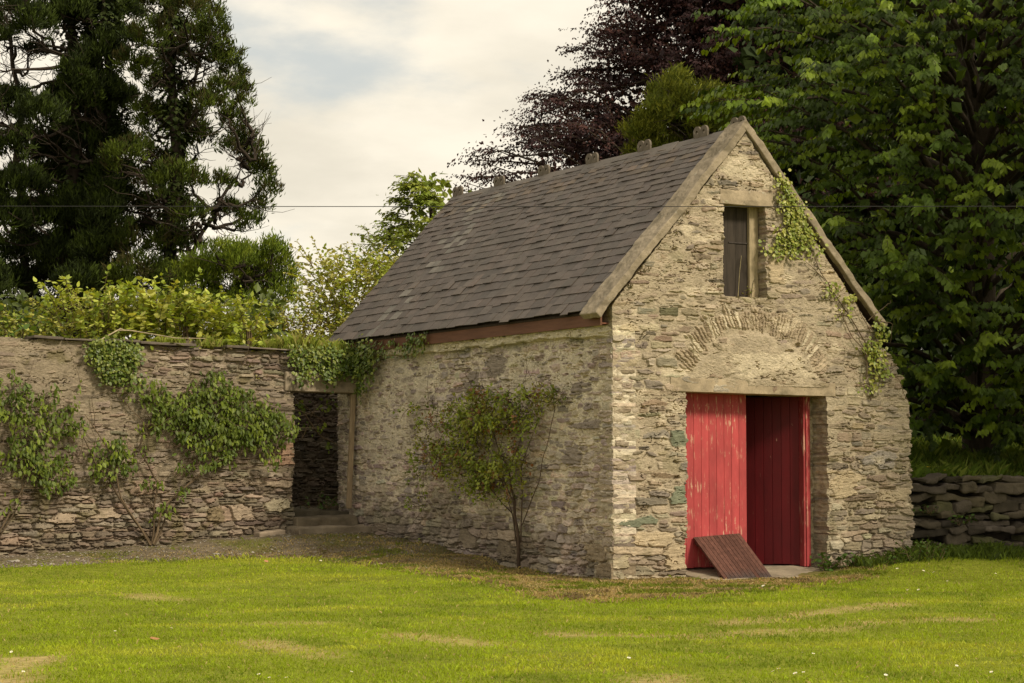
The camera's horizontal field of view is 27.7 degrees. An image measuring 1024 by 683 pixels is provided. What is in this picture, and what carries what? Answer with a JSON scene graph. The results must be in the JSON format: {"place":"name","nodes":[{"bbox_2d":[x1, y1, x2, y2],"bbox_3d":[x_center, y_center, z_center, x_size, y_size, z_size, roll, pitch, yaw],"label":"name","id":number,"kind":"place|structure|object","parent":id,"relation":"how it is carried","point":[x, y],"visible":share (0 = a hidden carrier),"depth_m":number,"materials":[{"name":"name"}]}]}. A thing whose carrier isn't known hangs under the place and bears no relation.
{"place":"outdoors","nodes":[
{"label":"outdoors","id":0,"kind":"place"},
{"bbox_2d":[0,0,921,349],"label":"sky","id":1,"kind":"structure","parent":0,"point":[358,95],"materials":[{"name":"white"}]},
{"bbox_2d":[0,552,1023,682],"bbox_3d":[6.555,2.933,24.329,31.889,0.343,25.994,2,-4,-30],"label":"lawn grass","id":2,"kind":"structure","parent":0,"point":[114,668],"depth_m":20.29,"materials":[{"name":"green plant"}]},
{"bbox_2d":[0,532,1023,682],"bbox_3d":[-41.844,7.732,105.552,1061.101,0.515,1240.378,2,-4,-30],"label":"ground","id":3,"kind":"structure","parent":0,"point":[88,571],"depth_m":21.96,"materials":[{"name":"green plant"}]},
{"bbox_2d":[0,320,17,332],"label":"bramble bush","id":4,"kind":"object","parent":3,"relation":"on","point":[11,331],"visible":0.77,"depth_m":34.86,"materials":[{"name":"green plant"}]},
{"bbox_2d":[0,305,52,339],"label":"sapling","id":5,"kind":"object","parent":3,"relation":"on","point":[26,326],"visible":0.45,"depth_m":34.82,"materials":[{"name":"green plant"}]},
{"bbox_2d":[0,297,101,338],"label":"bramble bush","id":6,"kind":"object","parent":3,"relation":"on","point":[45,329],"visible":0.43,"depth_m":35.12,"materials":[{"name":"green plant"}]},
{"bbox_2d":[0,0,154,337],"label":"cypress tree","id":7,"kind":"object","parent":3,"relation":"on","point":[81,99],"visible":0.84,"depth_m":52.91,"materials":[{"name":"green plant"}]},
{"bbox_2d":[0,344,181,536],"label":"climbing shrub","id":8,"kind":"object","parent":3,"relation":"on","point":[42,467],"visible":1,"depth_m":33.92,"materials":[{"name":"green plant"}]},
{"bbox_2d":[25,275,158,350],"bbox_3d":[-7.247,1.155,35.648,2.378,4.601,1.964,1,-4,-16],"label":"bramble bush","id":9,"kind":"object","parent":3,"relation":"on","point":[93,313],"visible":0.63,"depth_m":35.45,"materials":[{"name":"green plant"}]},
{"bbox_2d":[95,264,142,337],"bbox_3d":[-6.774,1.053,35.556,0.848,4.791,0.302,0,-3,-1],"label":"bramble shoot","id":10,"kind":"object","parent":3,"relation":"on","point":[109,266],"visible":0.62,"depth_m":35.64,"materials":[{"name":"green plant"}]},
{"bbox_2d":[0,282,289,348],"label":"undergrowth","id":11,"kind":"object","parent":3,"relation":"on","point":[19,303],"visible":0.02,"depth_m":39.94,"materials":[{"name":"green plant"}]},
{"bbox_2d":[74,275,245,348],"bbox_3d":[-6.212,1.166,36.222,3.090,4.649,2.440,2,-4,-30],"label":"bramble bush","id":12,"kind":"object","parent":3,"relation":"on","point":[156,309],"visible":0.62,"depth_m":36.07,"materials":[{"name":"green plant"}]},
{"bbox_2d":[0,335,357,555],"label":"garden wall","id":13,"kind":"structure","parent":3,"relation":"on","point":[91,515],"depth_m":34.95,"materials":[{"name":"stone"}]},
{"bbox_2d":[82,331,146,392],"bbox_3d":[-6.623,0.340,34.614,1.147,1.048,0.249,2,-4,-30],"label":"ivy patch","id":14,"kind":"object","parent":13,"relation":"attached to","point":[102,355],"visible":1,"depth_m":34.60,"materials":[{"name":"green plant"}]},
{"bbox_2d":[102,328,204,338],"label":"dead branch","id":15,"kind":"object","parent":13,"relation":"on","point":[148,333],"visible":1,"depth_m":35.02,"materials":[{"name":"brown wood"}]},
{"bbox_2d":[155,334,191,342],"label":"grass tuft","id":16,"kind":"object","parent":13,"relation":"on","point":[163,340],"visible":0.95,"depth_m":35.39,"materials":[{"name":"green plant"}]},
{"bbox_2d":[196,335,227,346],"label":"grass tuft","id":17,"kind":"object","parent":13,"relation":"on","point":[211,341],"visible":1,"depth_m":35.74,"materials":[{"name":"green plant"}]},
{"bbox_2d":[261,335,299,348],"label":"grass tuft","id":18,"kind":"object","parent":13,"relation":"on","point":[276,344],"visible":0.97,"depth_m":36.31,"materials":[{"name":"green plant"}]},
{"bbox_2d":[273,330,318,349],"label":"grass tuft","id":19,"kind":"object","parent":13,"relation":"on","point":[295,338],"visible":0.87,"depth_m":36.48,"materials":[{"name":"green plant"}]},
{"bbox_2d":[301,336,338,351],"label":"grass tuft","id":20,"kind":"object","parent":13,"relation":"on","point":[317,342],"visible":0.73,"depth_m":36.70,"materials":[{"name":"green plant"}]},
{"bbox_2d":[287,340,362,393],"bbox_3d":[-3.129,0.451,36.583,1.828,0.964,0.235,2,-4,-30],"label":"ivy curtain","id":21,"kind":"object","parent":13,"relation":"attached to","point":[310,356],"visible":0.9,"depth_m":36.47,"materials":[{"name":"green plant"}]},
{"bbox_2d":[331,339,351,351],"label":"grass tuft","id":22,"kind":"object","parent":13,"relation":"on","point":[339,344],"visible":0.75,"depth_m":36.93,"materials":[{"name":"green plant"}]},
{"bbox_2d":[160,267,202,340],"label":"bramble shoot","id":23,"kind":"object","parent":3,"relation":"on","point":[186,334],"visible":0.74,"depth_m":36.29,"materials":[{"name":"green plant"}]},
{"bbox_2d":[79,0,292,330],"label":"pine tree","id":24,"kind":"object","parent":3,"relation":"on","point":[174,119],"visible":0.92,"depth_m":51.48,"materials":[{"name":"green plant"}]},
{"bbox_2d":[177,340,200,347],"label":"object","id":25,"kind":"structure","parent":3,"relation":"on","point":[193,342],"depth_m":36.23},
{"bbox_2d":[69,334,343,545],"bbox_3d":[-5.121,1.621,35.315,4.961,3.671,0.524,2,-4,-30],"label":"climbing shrub","id":26,"kind":"object","parent":3,"relation":"on","point":[264,428],"visible":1,"depth_m":35.27,"materials":[{"name":"green plant"}]},
{"bbox_2d":[158,280,281,348],"bbox_3d":[-5.170,1.238,36.972,2.547,4.599,1.938,2,-4,-30],"label":"bramble bush","id":27,"kind":"object","parent":3,"relation":"on","point":[232,340],"visible":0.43,"depth_m":36.89,"materials":[{"name":"green plant"}]},
{"bbox_2d":[165,223,312,332],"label":"bushy conifer","id":28,"kind":"object","parent":3,"relation":"on","point":[248,264],"visible":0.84,"depth_m":46.78,"materials":[{"name":"green plant"}]},
{"bbox_2d":[236,285,267,344],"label":"bramble shoot","id":29,"kind":"object","parent":3,"relation":"on","point":[248,335],"visible":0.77,"depth_m":37.00,"materials":[{"name":"green plant"}]},
{"bbox_2d":[0,532,520,571],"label":"gravel","id":30,"kind":"structure","parent":3,"relation":"on","point":[83,558],"depth_m":33.74,"materials":[{"name":"grey gravel"}]},
{"bbox_2d":[253,529,284,536],"bbox_3d":[-4.168,3.300,35.608,0.492,0.152,0.309,2,-4,-30],"label":"flat stone","id":31,"kind":"object","parent":3,"relation":"on","point":[269,532],"visible":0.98,"depth_m":35.49,"materials":[{"name":"beige stone"}]},
{"bbox_2d":[250,291,346,352],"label":"bramble bush","id":32,"kind":"object","parent":3,"relation":"on","point":[320,330],"visible":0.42,"depth_m":40.65,"materials":[{"name":"green plant"}]},
{"bbox_2d":[291,393,338,509],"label":"yard wall","id":33,"kind":"structure","parent":3,"relation":"on","point":[315,468],"depth_m":40.06,"materials":[{"name":"grey stone"}]},
{"bbox_2d":[293,506,348,516],"bbox_3d":[-4.164,3.218,38.103,1.350,0.393,2.986,2,-4,-30],"label":"stone step","id":34,"kind":"object","parent":3,"relation":"on","point":[304,512],"visible":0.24,"depth_m":36.88,"materials":[{"name":"stone"}]},
{"bbox_2d":[300,491,339,509],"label":"weed","id":35,"kind":"object","parent":34,"relation":"on","point":[325,503],"visible":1,"depth_m":36.99,"materials":[{"name":"green plant"}]},
{"bbox_2d":[292,514,357,525],"bbox_3d":[-3.357,3.219,36.631,1.233,0.317,0.543,2,-4,-30],"label":"stone step","id":36,"kind":"object","parent":3,"relation":"on","point":[342,519],"visible":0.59,"depth_m":36.45,"materials":[{"name":"grey stone"}]},
{"bbox_2d":[285,524,371,533],"bbox_3d":[-3.219,3.341,36.322,1.464,0.287,0.824,2,-4,-30],"label":"stone step","id":37,"kind":"object","parent":3,"relation":"on","point":[319,529],"visible":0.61,"depth_m":36.01,"materials":[{"name":"grey stone"}]},
{"bbox_2d":[281,235,402,339],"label":"bramble bush","id":38,"kind":"object","parent":3,"relation":"on","point":[343,301],"visible":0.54,"depth_m":41.21,"materials":[{"name":"green plant"}]},
{"bbox_2d":[340,222,414,315],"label":"bramble bush","id":39,"kind":"object","parent":3,"relation":"on","point":[395,241],"visible":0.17,"depth_m":42.54,"materials":[{"name":"green plant"}]},
{"bbox_2d":[352,167,471,310],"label":"maple sapling","id":40,"kind":"object","parent":3,"relation":"on","point":[426,196],"visible":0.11,"depth_m":46.75,"materials":[{"name":"green plant"}]},
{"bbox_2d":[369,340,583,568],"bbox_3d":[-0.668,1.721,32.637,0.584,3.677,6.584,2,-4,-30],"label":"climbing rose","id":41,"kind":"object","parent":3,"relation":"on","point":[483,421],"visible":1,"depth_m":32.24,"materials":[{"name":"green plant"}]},
{"bbox_2d":[80,532,888,603],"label":"dry litter","id":42,"kind":"object","parent":3,"relation":"on","point":[649,586],"visible":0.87,"depth_m":29.71,"materials":[{"name":"brown plant"}]},
{"bbox_2d":[327,116,915,579],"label":"stone barn","id":43,"kind":"structure","parent":3,"relation":"on","point":[701,388],"depth_m":31.55,"materials":[{"name":"weathered stone"},{"name":"slate"},{"name":"red painted timber"}]},
{"bbox_2d":[292,398,338,453],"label":"overhanging branch","id":44,"kind":"object","parent":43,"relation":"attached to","point":[300,407],"visible":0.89,"depth_m":37.24,"materials":[{"name":"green plant"}]},
{"bbox_2d":[347,330,428,404],"bbox_3d":[-2.208,0.444,35.627,0.227,1.269,3.263,2,-4,-30],"label":"ivy curtain","id":45,"kind":"object","parent":43,"relation":"attached to","point":[359,370],"visible":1,"depth_m":36.08,"materials":[{"name":"green plant"}]},
{"bbox_2d":[684,393,746,567],"bbox_3d":[2.974,2.068,30.874,1.233,2.578,0.062,2,-4,-30],"label":"door leaf","id":46,"kind":"structure","parent":43,"relation":"in","point":[715,486],"depth_m":30.87,"materials":[{"name":"red paint"}]},
{"bbox_2d":[741,286,751,295],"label":"weed","id":47,"kind":"object","parent":43,"relation":"on","point":[745,292],"visible":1,"depth_m":31.07,"materials":[{"name":"green plant"}]},
{"bbox_2d":[746,397,799,564],"bbox_3d":[3.814,2.141,31.920,1.233,2.558,0.060,-1,-4,18],"label":"door leaf","id":48,"kind":"structure","parent":43,"relation":"in","point":[772,423],"depth_m":31.82,"materials":[{"name":"red paint"}]},
{"bbox_2d":[758,168,867,378],"bbox_3d":[4.575,-1.028,31.425,2.092,3.155,0.188,2,-4,-30],"label":"gable ivy","id":49,"kind":"object","parent":43,"relation":"attached to","point":[799,229],"visible":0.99,"depth_m":31.27,"materials":[{"name":"green plant"}]},
{"bbox_2d":[822,281,907,400],"bbox_3d":[5.460,-0.021,31.867,1.699,1.858,0.200,2,-4,-30],"label":"gable ivy","id":50,"kind":"object","parent":43,"relation":"attached to","point":[875,350],"visible":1,"depth_m":31.93,"materials":[{"name":"green plant"}]},
{"bbox_2d":[594,60,747,154],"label":"yew tree","id":51,"kind":"object","parent":3,"relation":"on","point":[668,97],"visible":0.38,"depth_m":44.51,"materials":[{"name":"green plant"}]},
{"bbox_2d":[684,565,823,579],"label":"threshold slab","id":52,"kind":"structure","parent":3,"relation":"on","point":[792,571],"depth_m":30.71,"materials":[{"name":"concrete"}]},
{"bbox_2d":[693,533,771,578],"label":"board ramp","id":53,"kind":"structure","parent":52,"relation":"on","point":[729,556],"depth_m":30.44,"materials":[{"name":"brown wood"}]},
{"bbox_2d":[810,552,846,570],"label":"weed","id":54,"kind":"object","parent":3,"relation":"on","point":[825,566],"visible":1,"depth_m":31.24,"materials":[{"name":"green plant"}]},
{"bbox_2d":[835,555,859,567],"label":"weed","id":55,"kind":"object","parent":3,"relation":"on","point":[852,559],"visible":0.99,"depth_m":31.29,"materials":[{"name":"green plant"}]},
{"bbox_2d":[851,550,899,564],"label":"weed","id":56,"kind":"object","parent":3,"relation":"on","point":[894,557],"visible":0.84,"depth_m":31.27,"materials":[{"name":"green plant"}]},
{"bbox_2d":[889,538,948,560],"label":"weed","id":57,"kind":"object","parent":3,"relation":"on","point":[927,547],"visible":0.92,"depth_m":31.66,"materials":[{"name":"green plant"}]},
{"bbox_2d":[846,539,1023,568],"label":"verge grass","id":58,"kind":"structure","parent":3,"relation":"on","point":[990,550],"depth_m":31.95,"materials":[{"name":"green plant"}]},
{"bbox_2d":[909,473,1023,546],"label":"dry stone wall","id":59,"kind":"structure","parent":3,"relation":"on","point":[994,504],"depth_m":34.22,"materials":[{"name":"grey stone"}]},
{"bbox_2d":[913,503,939,514],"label":"weed","id":60,"kind":"object","parent":59,"relation":"attached to","point":[927,510],"visible":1,"depth_m":33.53,"materials":[{"name":"green plant"}]},
{"bbox_2d":[947,512,976,525],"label":"weed","id":61,"kind":"object","parent":59,"relation":"attached to","point":[964,522],"visible":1,"depth_m":33.76,"materials":[{"name":"green plant"}]},
{"bbox_2d":[0,206,1023,206],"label":"overhead cable","id":62,"kind":"object","parent":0,"point":[511,206],"visible":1,"depth_m":22.00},
{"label":"grassy bank","id":63,"kind":"structure","parent":0,"visible":0},
{"bbox_2d":[435,0,951,306],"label":"copper beech","id":64,"kind":"object","parent":63,"relation":"on","point":[646,51],"visible":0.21,"depth_m":54.37,"materials":[{"name":"purple plant"}]},
{"bbox_2d":[675,0,1023,462],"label":"lime tree","id":65,"kind":"object","parent":63,"relation":"on","point":[975,390],"visible":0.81,"depth_m":37.19,"materials":[{"name":"green plant"}]},
{"bbox_2d":[720,0,1023,490],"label":"woodland","id":66,"kind":"object","parent":63,"relation":"on","point":[748,51],"visible":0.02,"depth_m":51.54,"materials":[{"name":"leaf"},{"name":"bark"}]},
{"bbox_2d":[907,433,1023,484],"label":"bank grass","id":67,"kind":"structure","parent":63,"relation":"on","point":[958,461],"depth_m":36.60,"materials":[{"name":"green plant"}]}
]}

